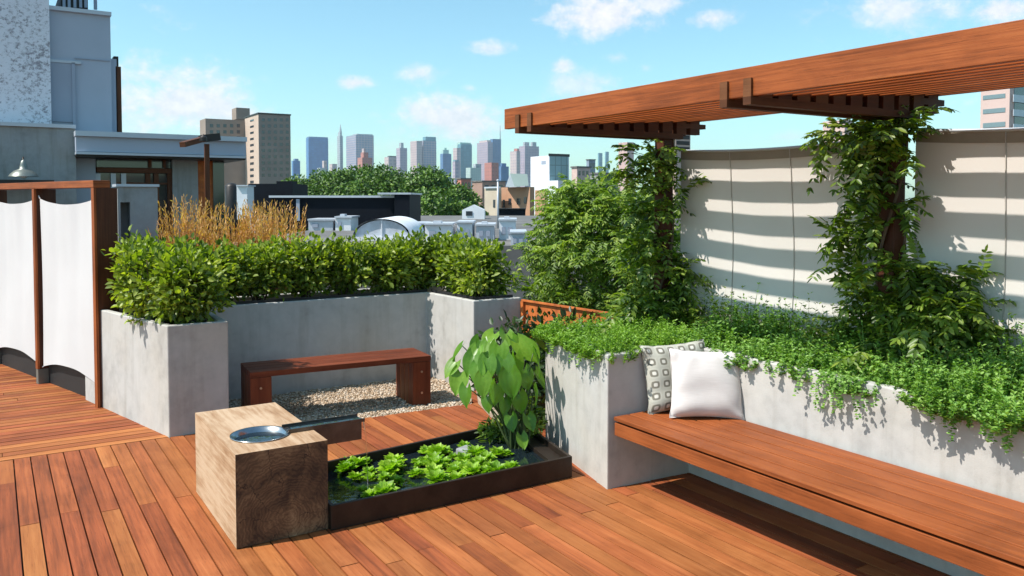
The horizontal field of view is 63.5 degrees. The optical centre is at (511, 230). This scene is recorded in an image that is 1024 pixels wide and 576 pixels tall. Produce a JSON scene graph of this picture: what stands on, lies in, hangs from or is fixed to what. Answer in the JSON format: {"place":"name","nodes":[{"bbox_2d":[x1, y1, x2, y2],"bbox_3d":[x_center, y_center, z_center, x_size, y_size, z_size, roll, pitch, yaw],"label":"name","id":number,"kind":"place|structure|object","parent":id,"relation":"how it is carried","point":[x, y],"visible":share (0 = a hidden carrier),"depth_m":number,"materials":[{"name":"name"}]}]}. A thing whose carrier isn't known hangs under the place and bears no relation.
{"place":"outdoors","nodes":[
{"label":"outdoors","id":0,"kind":"place"},
{"bbox_2d":[0,0,246,247],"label":"neighbour house","id":1,"kind":"structure","parent":0,"point":[60,99],"depth_m":12.34,"materials":[{"name":"white paint"}]},
{"bbox_2d":[8,157,38,178],"bbox_3d":[-6.696,-0.850,11.323,0.364,0.302,0.744,-1,3,-32],"label":"barn lamp","id":2,"kind":"object","parent":1,"relation":"attached to","point":[23,171],"visible":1,"depth_m":11.11,"materials":[{"name":"metal"}]},
{"bbox_2d":[0,180,53,182],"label":"door canopy","id":3,"kind":"object","parent":1,"relation":"attached to","point":[14,181],"visible":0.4,"depth_m":11.09,"materials":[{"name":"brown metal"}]},
{"bbox_2d":[96,159,171,172],"bbox_3d":[-5.853,-0.999,12.854,1.105,0.218,0.160,-1,3,-32],"label":"transom window","id":4,"kind":"structure","parent":1,"relation":"in","point":[119,165],"depth_m":12.79,"materials":[{"name":"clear glass"}]},
{"bbox_2d":[96,173,172,242],"bbox_3d":[-5.879,1.182,12.939,1.092,4.144,0.170,-1,3,-32],"label":"glazed door","id":5,"kind":"structure","parent":1,"relation":"in","point":[164,190],"depth_m":12.99,"materials":[{"name":"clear glass"}]},
{"bbox_2d":[212,161,224,247],"bbox_3d":[-4.785,1.054,13.552,0.174,4.354,0.030,-1,3,-32],"label":"end window","id":6,"kind":"structure","parent":1,"relation":"in","point":[218,166],"depth_m":13.47,"materials":[{"name":"grey glass"}]},
{"bbox_2d":[112,184,158,264],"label":"wall","id":7,"kind":"structure","parent":0,"point":[137,206],"depth_m":10.70,"materials":[{"name":"grey paint"}]},
{"bbox_2d":[179,133,220,241],"bbox_3d":[-4.378,0.204,11.768,0.336,3.188,0.708,0,2,9],"label":"terrace light post","id":8,"kind":"object","parent":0,"point":[204,138],"visible":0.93,"depth_m":11.85,"materials":[{"name":"brown metal"}]},
{"bbox_2d":[225,183,244,241],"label":"dark roof tank","id":9,"kind":"object","parent":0,"point":[230,195],"visible":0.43,"depth_m":44.70,"materials":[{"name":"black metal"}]},
{"bbox_2d":[200,108,290,234],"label":"apartment tower","id":10,"kind":"structure","parent":0,"point":[268,151],"depth_m":302.37,"materials":[{"name":"concrete"}]},
{"bbox_2d":[291,159,299,178],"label":"skyscraper","id":11,"kind":"structure","parent":0,"point":[295,163],"depth_m":1800.52,"materials":[{"name":"blue glass"}]},
{"bbox_2d":[306,137,327,179],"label":"skyscraper","id":12,"kind":"structure","parent":0,"point":[316,151],"depth_m":2606.95,"materials":[{"name":"blue glass"}]},
{"bbox_2d":[337,124,342,170],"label":"skyscraper","id":13,"kind":"structure","parent":0,"point":[340,150],"depth_m":2697.41,"materials":[{"name":"grey stone"}]},
{"bbox_2d":[346,134,373,172],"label":"skyscraper","id":14,"kind":"structure","parent":0,"point":[356,144],"depth_m":2514.26,"materials":[{"name":"stone"}]},
{"bbox_2d":[357,149,371,169],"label":"brick tower","id":15,"kind":"structure","parent":0,"point":[363,159],"depth_m":1202.95,"materials":[{"name":"pink brick"}]},
{"bbox_2d":[384,156,395,172],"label":"skyscraper","id":16,"kind":"structure","parent":0,"point":[390,161],"depth_m":1701.38,"materials":[{"name":"grey stone"}]},
{"bbox_2d":[396,143,406,175],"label":"skyscraper","id":17,"kind":"structure","parent":0,"point":[401,156],"depth_m":2301.99,"materials":[{"name":"grey stone"}]},
{"bbox_2d":[410,137,435,178],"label":"skyscraper","id":18,"kind":"structure","parent":0,"point":[423,152],"depth_m":2422.82,"materials":[{"name":"grey stone"}]},
{"bbox_2d":[440,148,450,179],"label":"skyscraper","id":19,"kind":"structure","parent":0,"point":[445,160],"depth_m":2202.35,"materials":[{"name":"blue glass"}]},
{"bbox_2d":[452,160,459,184],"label":"skyscraper","id":20,"kind":"structure","parent":0,"point":[455,169],"depth_m":1599.98,"materials":[{"name":"purple stone"}]},
{"bbox_2d":[457,142,471,177],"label":"skyscraper","id":21,"kind":"structure","parent":0,"point":[466,155],"depth_m":2302.65,"materials":[{"name":"teal glass"}]},
{"bbox_2d":[466,164,480,188],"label":"skyscraper","id":22,"kind":"structure","parent":0,"point":[474,173],"depth_m":1303.10,"materials":[{"name":"teal glass"}]},
{"bbox_2d":[477,131,500,179],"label":"skyscraper","id":23,"kind":"structure","parent":0,"point":[488,151],"depth_m":2425.77,"materials":[{"name":"purple stone"}]},
{"bbox_2d":[471,180,506,206],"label":"building","id":24,"kind":"structure","parent":0,"point":[478,186],"depth_m":281.53,"materials":[{"name":"beige brick"}]},
{"bbox_2d":[484,163,498,180],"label":"brick tower","id":25,"kind":"structure","parent":0,"point":[491,171],"depth_m":901.82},
{"bbox_2d":[499,163,508,183],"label":"skyscraper","id":26,"kind":"structure","parent":0,"point":[503,172],"depth_m":1101.32,"materials":[{"name":"blue glass"}]},
{"bbox_2d":[499,208,525,215],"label":"black roof screen","id":27,"kind":"object","parent":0,"point":[511,211],"visible":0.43,"depth_m":54.99,"materials":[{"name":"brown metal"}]},
{"bbox_2d":[510,148,519,186],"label":"skyscraper","id":28,"kind":"structure","parent":0,"point":[515,161],"depth_m":2002.05,"materials":[{"name":"pink stone"}]},
{"bbox_2d":[501,173,547,215],"bbox_3d":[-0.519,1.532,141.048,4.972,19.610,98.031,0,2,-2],"label":"brick house","id":29,"kind":"structure","parent":0,"point":[514,194],"depth_m":95.49,"materials":[{"name":"brown brick"}]},
{"bbox_2d":[519,142,538,186],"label":"skyscraper","id":30,"kind":"structure","parent":0,"point":[527,152],"depth_m":2153.97,"materials":[{"name":"purple stone"}]},
{"bbox_2d":[49,0,1023,199],"label":"sky","id":31,"kind":"structure","parent":0,"point":[396,72],"materials":[{"name":"blue"}]},
{"bbox_2d":[531,154,569,215],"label":"modern block","id":32,"kind":"structure","parent":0,"point":[545,170],"depth_m":261.19,"materials":[{"name":"white paint"}]},
{"bbox_2d":[570,166,590,183],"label":"building","id":33,"kind":"structure","parent":0,"point":[581,172],"depth_m":240.60,"materials":[{"name":"beige concrete"}]},
{"bbox_2d":[618,142,633,204],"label":"pink tower","id":34,"kind":"structure","parent":0,"point":[622,166],"depth_m":401.00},
{"bbox_2d":[598,200,914,285],"bbox_3d":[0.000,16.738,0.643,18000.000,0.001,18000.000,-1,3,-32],"label":"city ground","id":35,"kind":"structure","parent":0,"point":[909,253],"depth_m":307.48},
{"bbox_2d":[13,402,472,575],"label":"roof slab","id":36,"kind":"structure","parent":35,"relation":"on","point":[39,522],"depth_m":4.59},
{"bbox_2d":[85,286,520,437],"bbox_3d":[-1.789,1.067,7.449,3.538,0.895,1.605,-1,3,-32],"label":"concrete planter","id":37,"kind":"object","parent":36,"relation":"on","point":[169,379],"visible":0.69,"depth_m":7.37,"materials":[{"name":"concrete"}]},
{"bbox_2d":[101,225,193,325],"bbox_3d":[-2.810,0.369,6.601,0.831,0.843,0.918,-1,3,-32],"label":"boxwood shrub","id":38,"kind":"object","parent":37,"relation":"on","point":[138,263],"visible":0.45,"depth_m":6.36,"materials":[{"name":"green plant"}]},
{"bbox_2d":[106,232,220,307],"bbox_3d":[-2.978,0.375,7.063,0.914,0.750,0.870,-1,3,-32],"label":"boxwood shrub","id":39,"kind":"object","parent":37,"relation":"on","point":[182,239],"visible":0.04,"depth_m":6.99,"materials":[{"name":"green plant"}]},
{"bbox_2d":[123,240,239,324],"bbox_3d":[-2.499,0.444,6.299,0.703,0.736,0.770,0,2,12],"label":"boxwood shrub","id":40,"kind":"object","parent":37,"relation":"in","point":[189,291],"visible":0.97,"depth_m":6.21,"materials":[{"name":"green plant"}]},
{"bbox_2d":[199,234,258,301],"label":"boxwood shrub","id":41,"kind":"object","parent":37,"relation":"on","point":[235,286],"visible":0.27,"depth_m":7.31,"materials":[{"name":"green plant"}]},
{"bbox_2d":[222,234,298,300],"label":"boxwood shrub","id":42,"kind":"object","parent":37,"relation":"on","point":[266,258],"visible":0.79,"depth_m":7.49,"materials":[{"name":"green plant"}]},
{"bbox_2d":[264,227,338,297],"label":"boxwood shrub","id":43,"kind":"object","parent":37,"relation":"on","point":[309,272],"visible":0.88,"depth_m":7.70,"materials":[{"name":"green plant"}]},
{"bbox_2d":[317,225,379,294],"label":"boxwood shrub","id":44,"kind":"object","parent":37,"relation":"on","point":[351,274],"visible":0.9,"depth_m":7.92,"materials":[{"name":"green plant"}]},
{"bbox_2d":[357,230,430,292],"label":"boxwood shrub","id":45,"kind":"object","parent":37,"relation":"on","point":[394,267],"visible":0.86,"depth_m":8.12,"materials":[{"name":"green plant"}]},
{"bbox_2d":[384,226,451,290],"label":"boxwood shrub","id":46,"kind":"object","parent":37,"relation":"on","point":[423,284],"visible":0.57,"depth_m":8.33,"materials":[{"name":"green plant"}]},
{"bbox_2d":[420,227,477,292],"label":"boxwood shrub","id":47,"kind":"object","parent":37,"relation":"on","point":[452,240],"visible":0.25,"depth_m":8.30,"materials":[{"name":"green plant"}]},
{"bbox_2d":[434,238,524,296],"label":"boxwood shrub","id":48,"kind":"object","parent":37,"relation":"on","point":[480,273],"visible":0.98,"depth_m":7.86,"materials":[{"name":"green plant"}]},
{"bbox_2d":[229,376,472,421],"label":"gravel","id":49,"kind":"structure","parent":36,"relation":"on","point":[446,394],"depth_m":7.16,"materials":[{"name":"gravel"}]},
{"bbox_2d":[241,348,430,406],"bbox_3d":[-1.451,1.291,6.904,1.495,0.430,0.431,-1,2,-28],"label":"bench","id":50,"kind":"object","parent":49,"relation":"on","point":[413,376],"visible":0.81,"depth_m":6.87,"materials":[{"name":"brown wood"}]},
{"bbox_2d":[0,364,950,575],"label":"deck","id":51,"kind":"structure","parent":36,"relation":"on","point":[143,510],"depth_m":4.42,"materials":[{"name":"wood"}]},
{"bbox_2d":[0,180,118,407],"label":"privacy screen","id":52,"kind":"object","parent":51,"relation":"on","point":[55,274],"visible":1,"depth_m":7.56,"materials":[{"name":"fabric"}]},
{"bbox_2d":[147,194,213,250],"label":"reed grass","id":53,"kind":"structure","parent":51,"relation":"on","point":[184,218],"depth_m":9.02,"materials":[{"name":"plant"}]},
{"bbox_2d":[174,203,230,250],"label":"reed grass","id":54,"kind":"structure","parent":51,"relation":"on","point":[212,239],"depth_m":8.95,"materials":[{"name":"plant"}]},
{"bbox_2d":[203,199,271,295],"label":"reed grass","id":55,"kind":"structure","parent":51,"relation":"on","point":[233,237],"depth_m":9.21,"materials":[{"name":"plant"}]},
{"bbox_2d":[233,200,295,294],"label":"reed grass","id":56,"kind":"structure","parent":51,"relation":"on","point":[267,236],"depth_m":9.18,"materials":[{"name":"plant"}]},
{"bbox_2d":[255,199,306,292],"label":"reed grass","id":57,"kind":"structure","parent":51,"relation":"on","point":[295,226],"depth_m":9.67,"materials":[{"name":"plant"}]},
{"bbox_2d":[195,402,367,548],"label":"fountain block","id":58,"kind":"structure","parent":51,"relation":"on","point":[261,473],"depth_m":4.32,"materials":[{"name":"brown wood"}]},
{"bbox_2d":[328,426,571,530],"bbox_3d":[-0.446,1.482,5.201,1.764,0.132,0.905,-1,3,-32],"label":"pond trough","id":59,"kind":"object","parent":51,"relation":"on","point":[556,465],"visible":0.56,"depth_m":4.83,"materials":[{"name":"brown metal"}]},
{"bbox_2d":[328,436,544,503],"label":"pond water","id":60,"kind":"structure","parent":59,"relation":"in","point":[342,486],"depth_m":5.04,"materials":[{"name":"black liquid"}]},
{"bbox_2d":[334,460,357,471],"bbox_3d":[-1.006,1.442,5.048,0.149,0.065,0.162,-5,-5,-2],"label":"water lettuce","id":61,"kind":"object","parent":60,"relation":"on","point":[345,466],"visible":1,"depth_m":5.02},
{"bbox_2d":[371,479,398,495],"bbox_3d":[-0.711,1.453,4.641,0.167,0.073,0.182,-6,11,-2],"label":"water lettuce","id":62,"kind":"object","parent":60,"relation":"on","point":[383,487],"visible":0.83,"depth_m":4.65,"materials":[{"name":"plant"}]},
{"bbox_2d":[376,459,400,476],"bbox_3d":[-0.740,1.438,5.026,0.182,0.073,0.167,9,12,42],"label":"water lettuce","id":63,"kind":"object","parent":60,"relation":"on","point":[385,466],"visible":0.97,"depth_m":5.00,"materials":[{"name":"plant"}]},
{"bbox_2d":[421,461,445,472],"bbox_3d":[-0.472,1.443,4.983,0.135,0.068,0.158,-1,2,-23],"label":"water lettuce","id":64,"kind":"object","parent":60,"relation":"on","point":[432,466],"visible":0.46,"depth_m":5.01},
{"bbox_2d":[421,454,449,466],"bbox_3d":[-0.483,1.433,5.128,0.179,0.075,0.149,2,3,40],"label":"water lettuce","id":65,"kind":"object","parent":60,"relation":"on","point":[437,459],"visible":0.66,"depth_m":5.12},
{"bbox_2d":[424,443,449,453],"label":"water lettuce","id":66,"kind":"object","parent":60,"relation":"on","point":[438,447],"visible":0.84,"depth_m":5.36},
{"bbox_2d":[425,468,450,483],"bbox_3d":[-0.436,1.446,4.865,0.156,0.071,0.180,0,2,-5],"label":"water lettuce","id":67,"kind":"object","parent":60,"relation":"on","point":[437,475],"visible":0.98,"depth_m":4.84,"materials":[{"name":"plant"}]},
{"bbox_2d":[459,461,484,474],"bbox_3d":[-0.242,1.443,5.011,0.161,0.066,0.148,-1,9,-11],"label":"water lettuce","id":68,"kind":"object","parent":60,"relation":"on","point":[471,468],"visible":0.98,"depth_m":5.01,"materials":[{"name":"plant"}]},
{"bbox_2d":[462,444,485,455],"bbox_3d":[-0.237,1.425,5.345,0.182,0.073,0.167,0,-2,-1],"label":"water lettuce","id":69,"kind":"object","parent":60,"relation":"on","point":[475,450],"visible":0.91,"depth_m":5.33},
{"bbox_2d":[485,460,506,471],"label":"water lettuce","id":70,"kind":"object","parent":60,"relation":"on","point":[496,465],"visible":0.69,"depth_m":5.00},
{"bbox_2d":[444,327,548,449],"bbox_3d":[-0.030,1.108,5.665,0.720,0.828,0.574,-1,3,-32],"label":"elephant ear plant","id":71,"kind":"object","parent":59,"relation":"in","point":[486,357],"visible":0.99,"depth_m":5.53,"materials":[{"name":"plant"}]},
{"bbox_2d":[475,394,549,444],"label":"pond fern","id":72,"kind":"object","parent":59,"relation":"in","point":[494,431],"visible":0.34,"depth_m":5.69,"materials":[{"name":"green plant"}]},
{"bbox_2d":[520,299,613,336],"bbox_3d":[0.521,1.070,7.254,0.034,0.804,1.368,-2,3,-39],"label":"corten screen","id":73,"kind":"object","parent":51,"relation":"on","point":[528,305],"visible":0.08,"depth_m":7.50,"materials":[{"name":"metal"}]},
{"bbox_2d":[545,324,1023,575],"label":"concrete planter","id":74,"kind":"object","parent":51,"relation":"on","point":[585,404],"visible":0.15,"depth_m":4.59,"materials":[{"name":"concrete"}]},
{"bbox_2d":[529,309,705,369],"bbox_3d":[0.738,0.705,5.647,1.199,0.258,1.195,-1,3,-32],"label":"trailing sedum","id":75,"kind":"object","parent":74,"relation":"in","point":[632,336],"visible":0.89,"depth_m":5.42,"materials":[{"name":"green plant"}]},
{"bbox_2d":[591,139,716,332],"bbox_3d":[1.105,0.156,6.300,1.002,1.735,1.198,0,2,7],"label":"climbing vine","id":76,"kind":"object","parent":74,"relation":"in","point":[645,263],"visible":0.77,"depth_m":6.14,"materials":[{"name":"green plant"}]},
{"bbox_2d":[505,19,1023,345],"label":"pergola","id":77,"kind":"object","parent":74,"relation":"on","point":[885,81],"visible":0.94,"depth_m":4.16,"materials":[{"name":"brown wood"}]},
{"bbox_2d":[614,410,1023,575],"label":"long bench","id":78,"kind":"object","parent":74,"relation":"attached to","point":[975,530],"visible":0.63,"depth_m":3.77,"materials":[{"name":"brown wood"}]},
{"bbox_2d":[640,339,704,414],"bbox_3d":[1.014,0.900,5.090,0.450,0.420,0.144,-3,-10,-19],"label":"throw pillow","id":79,"kind":"object","parent":78,"relation":"on","point":[657,366],"visible":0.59,"depth_m":5.01,"materials":[{"name":"grey fabric"}]},
{"bbox_2d":[669,348,744,419],"bbox_3d":[1.156,0.915,4.921,0.445,0.410,0.150,2,-13,-1],"label":"throw pillow","id":80,"kind":"object","parent":78,"relation":"on","point":[706,384],"visible":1,"depth_m":4.86,"materials":[{"name":"white fabric"}]},
{"bbox_2d":[628,275,1022,378],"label":"tall herbs","id":81,"kind":"object","parent":74,"relation":"in","point":[714,307],"visible":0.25,"depth_m":5.56,"materials":[{"name":"plant"}]},
{"bbox_2d":[672,282,1023,452],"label":"trailing herbs","id":82,"kind":"object","parent":74,"relation":"in","point":[975,384],"visible":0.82,"depth_m":4.21,"materials":[{"name":"green plant"}]},
{"bbox_2d":[680,127,1023,355],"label":"shade fence","id":83,"kind":"object","parent":74,"relation":"on","point":[749,226],"visible":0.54,"depth_m":5.31,"materials":[{"name":"fabric"}]},
{"bbox_2d":[798,105,1020,378],"bbox_3d":[2.028,0.219,4.578,0.803,2.160,1.389,-1,3,-32],"label":"climbing vine","id":84,"kind":"object","parent":74,"relation":"in","point":[914,302],"visible":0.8,"depth_m":4.50,"materials":[{"name":"green plant"}]},
{"bbox_2d":[471,306,600,424],"bbox_3d":[0.324,1.106,6.926,1.394,0.931,1.416,-1,3,-32],"label":"shade shrub","id":85,"kind":"object","parent":36,"relation":"on","point":[541,390],"visible":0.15,"depth_m":6.84,"materials":[{"name":"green plant"}]},
{"bbox_2d":[505,167,680,332],"bbox_3d":[0.947,0.387,8.651,2.144,2.074,2.224,-1,3,-32],"label":"feathery shrub","id":86,"kind":"object","parent":36,"relation":"on","point":[585,211],"visible":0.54,"depth_m":8.11,"materials":[{"name":"green plant"}]},
{"bbox_2d":[279,172,332,234],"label":"street tree","id":87,"kind":"object","parent":35,"relation":"on","point":[312,190],"visible":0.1,"depth_m":79.38,"materials":[{"name":"green plant"}]},
{"bbox_2d":[312,164,383,195],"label":"street tree","id":88,"kind":"object","parent":35,"relation":"on","point":[339,177],"visible":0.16,"depth_m":77.73,"materials":[{"name":"green plant"}]},
{"bbox_2d":[332,162,409,195],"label":"street tree","id":89,"kind":"object","parent":35,"relation":"on","point":[370,186],"visible":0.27,"depth_m":72.48,"materials":[{"name":"green plant"}]},
{"bbox_2d":[229,216,589,344],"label":"next house","id":90,"kind":"structure","parent":35,"relation":"on","point":[513,255],"depth_m":20.62,"materials":[{"name":"grey"}]},
{"bbox_2d":[236,185,255,219],"bbox_3d":[-12.368,-1.298,38.478,0.540,1.589,1.200,0,2,0],"label":"white rooftop box","id":91,"kind":"object","parent":90,"relation":"on","point":[246,192],"visible":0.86,"depth_m":37.99,"materials":[{"name":"paint"}]},
{"bbox_2d":[248,181,307,218],"bbox_3d":[-11.675,-1.526,41.472,2.143,1.815,3.000,0,2,0],"label":"black rooftop box","id":92,"kind":"object","parent":90,"relation":"on","point":[263,193],"visible":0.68,"depth_m":39.97,"materials":[{"name":"metal"}]},
{"bbox_2d":[308,218,334,230],"bbox_3d":[-5.773,-0.188,25.627,0.792,0.357,1.350,0,2,0],"label":"roof equipment","id":93,"kind":"object","parent":90,"relation":"on","point":[319,224],"visible":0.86,"depth_m":25.01,"materials":[{"name":"grey metal"}]},
{"bbox_2d":[269,193,421,228],"bbox_3d":[-5.594,-0.688,28.194,4.701,1.159,3.300,0,2,0],"label":"black rooftop box","id":94,"kind":"object","parent":90,"relation":"on","point":[366,208],"visible":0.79,"depth_m":26.99,"materials":[{"name":"grey metal"}]},
{"bbox_2d":[334,214,359,230],"bbox_3d":[-5.097,-0.257,25.624,0.522,0.495,1.350,0,2,0],"label":"roof equipment","id":95,"kind":"object","parent":90,"relation":"on","point":[346,222],"visible":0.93,"depth_m":25.01,"materials":[{"name":"white paint"}]},
{"bbox_2d":[353,216,423,240],"bbox_3d":[-3.003,-0.065,20.513,1.325,0.504,3.000,0,2,0],"label":"vault skylight","id":96,"kind":"object","parent":90,"relation":"on","point":[380,228],"visible":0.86,"depth_m":19.08,"materials":[{"name":"white paint"}]},
{"bbox_2d":[424,221,455,241],"bbox_3d":[-1.651,0.009,19.230,0.646,0.455,1.350,0,2,0],"label":"white vent unit","id":97,"kind":"object","parent":90,"relation":"on","point":[431,228],"visible":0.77,"depth_m":18.61,"materials":[{"name":"paint"}]},
{"bbox_2d":[456,220,475,240],"bbox_3d":[-1.085,-0.003,19.629,0.396,0.447,1.350,0,2,0],"label":"white vent unit","id":98,"kind":"object","parent":90,"relation":"on","point":[468,226],"visible":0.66,"depth_m":19.01,"materials":[{"name":"paint"}]},
{"bbox_2d":[462,205,484,218],"bbox_3d":[-1.826,-0.882,39.580,1.057,0.673,1.230,0,2,0],"label":"small gabled roof hut","id":99,"kind":"object","parent":90,"relation":"on","point":[474,212],"visible":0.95,"depth_m":39.00,"materials":[{"name":"paint"}]},
{"bbox_2d":[475,221,495,240],"bbox_3d":[-0.616,0.006,19.630,0.455,0.429,1.350,0,2,0],"label":"grey vent unit","id":100,"kind":"object","parent":90,"relation":"on","point":[485,230],"visible":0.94,"depth_m":19.01,"materials":[{"name":"metal"}]},
{"bbox_2d":[498,216,516,239],"bbox_3d":[-0.105,-0.067,20.127,0.436,0.538,1.350,0,2,0],"label":"white vent unit","id":101,"kind":"object","parent":90,"relation":"on","point":[506,224],"visible":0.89,"depth_m":19.51,"materials":[{"name":"paint"}]},
{"bbox_2d":[510,229,526,244],"bbox_3d":[0.134,0.146,17.934,0.361,0.280,1.350,0,2,0],"label":"grey vent unit","id":102,"kind":"object","parent":90,"relation":"on","point":[517,236],"visible":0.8,"depth_m":17.32,"materials":[{"name":"metal"}]},
{"bbox_2d":[381,163,460,191],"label":"street tree","id":103,"kind":"object","parent":35,"relation":"on","point":[420,170],"visible":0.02,"depth_m":77.59,"materials":[{"name":"green plant"}]},
{"bbox_2d":[398,169,483,214],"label":"street tree","id":104,"kind":"object","parent":35,"relation":"on","point":[429,180],"visible":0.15,"depth_m":70.77,"materials":[{"name":"green plant"}]},
{"bbox_2d":[417,186,472,215],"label":"street tree","id":105,"kind":"object","parent":35,"relation":"on","point":[448,206],"visible":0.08,"depth_m":56.30,"materials":[{"name":"green plant"}]},
{"bbox_2d":[425,183,489,215],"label":"street tree","id":106,"kind":"object","parent":35,"relation":"on","point":[462,192],"visible":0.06,"depth_m":66.18,"materials":[{"name":"green plant"}]},
{"bbox_2d":[484,187,500,215],"bbox_3d":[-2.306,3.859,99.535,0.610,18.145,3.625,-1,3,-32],"label":"brick house","id":107,"kind":"structure","parent":35,"relation":"on","point":[490,200],"depth_m":99.29,"materials":[{"name":"beige"}]},
{"bbox_2d":[673,135,689,266],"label":"balcony block","id":108,"kind":"structure","parent":35,"relation":"on","point":[684,143],"depth_m":130.25,"materials":[{"name":"grey concrete"}]},
{"bbox_2d":[823,120,851,141],"bbox_3d":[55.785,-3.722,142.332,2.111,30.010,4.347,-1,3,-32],"label":"pink apartment block","id":109,"kind":"structure","parent":35,"relation":"on","point":[836,129],"depth_m":140.76,"materials":[{"name":"paint"}]},
{"bbox_2d":[980,87,1023,127],"bbox_3d":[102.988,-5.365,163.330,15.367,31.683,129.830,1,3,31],"label":"pink apartment block","id":110,"kind":"structure","parent":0,"point":[1003,108],"depth_m":110.60,"materials":[{"name":"paint"}]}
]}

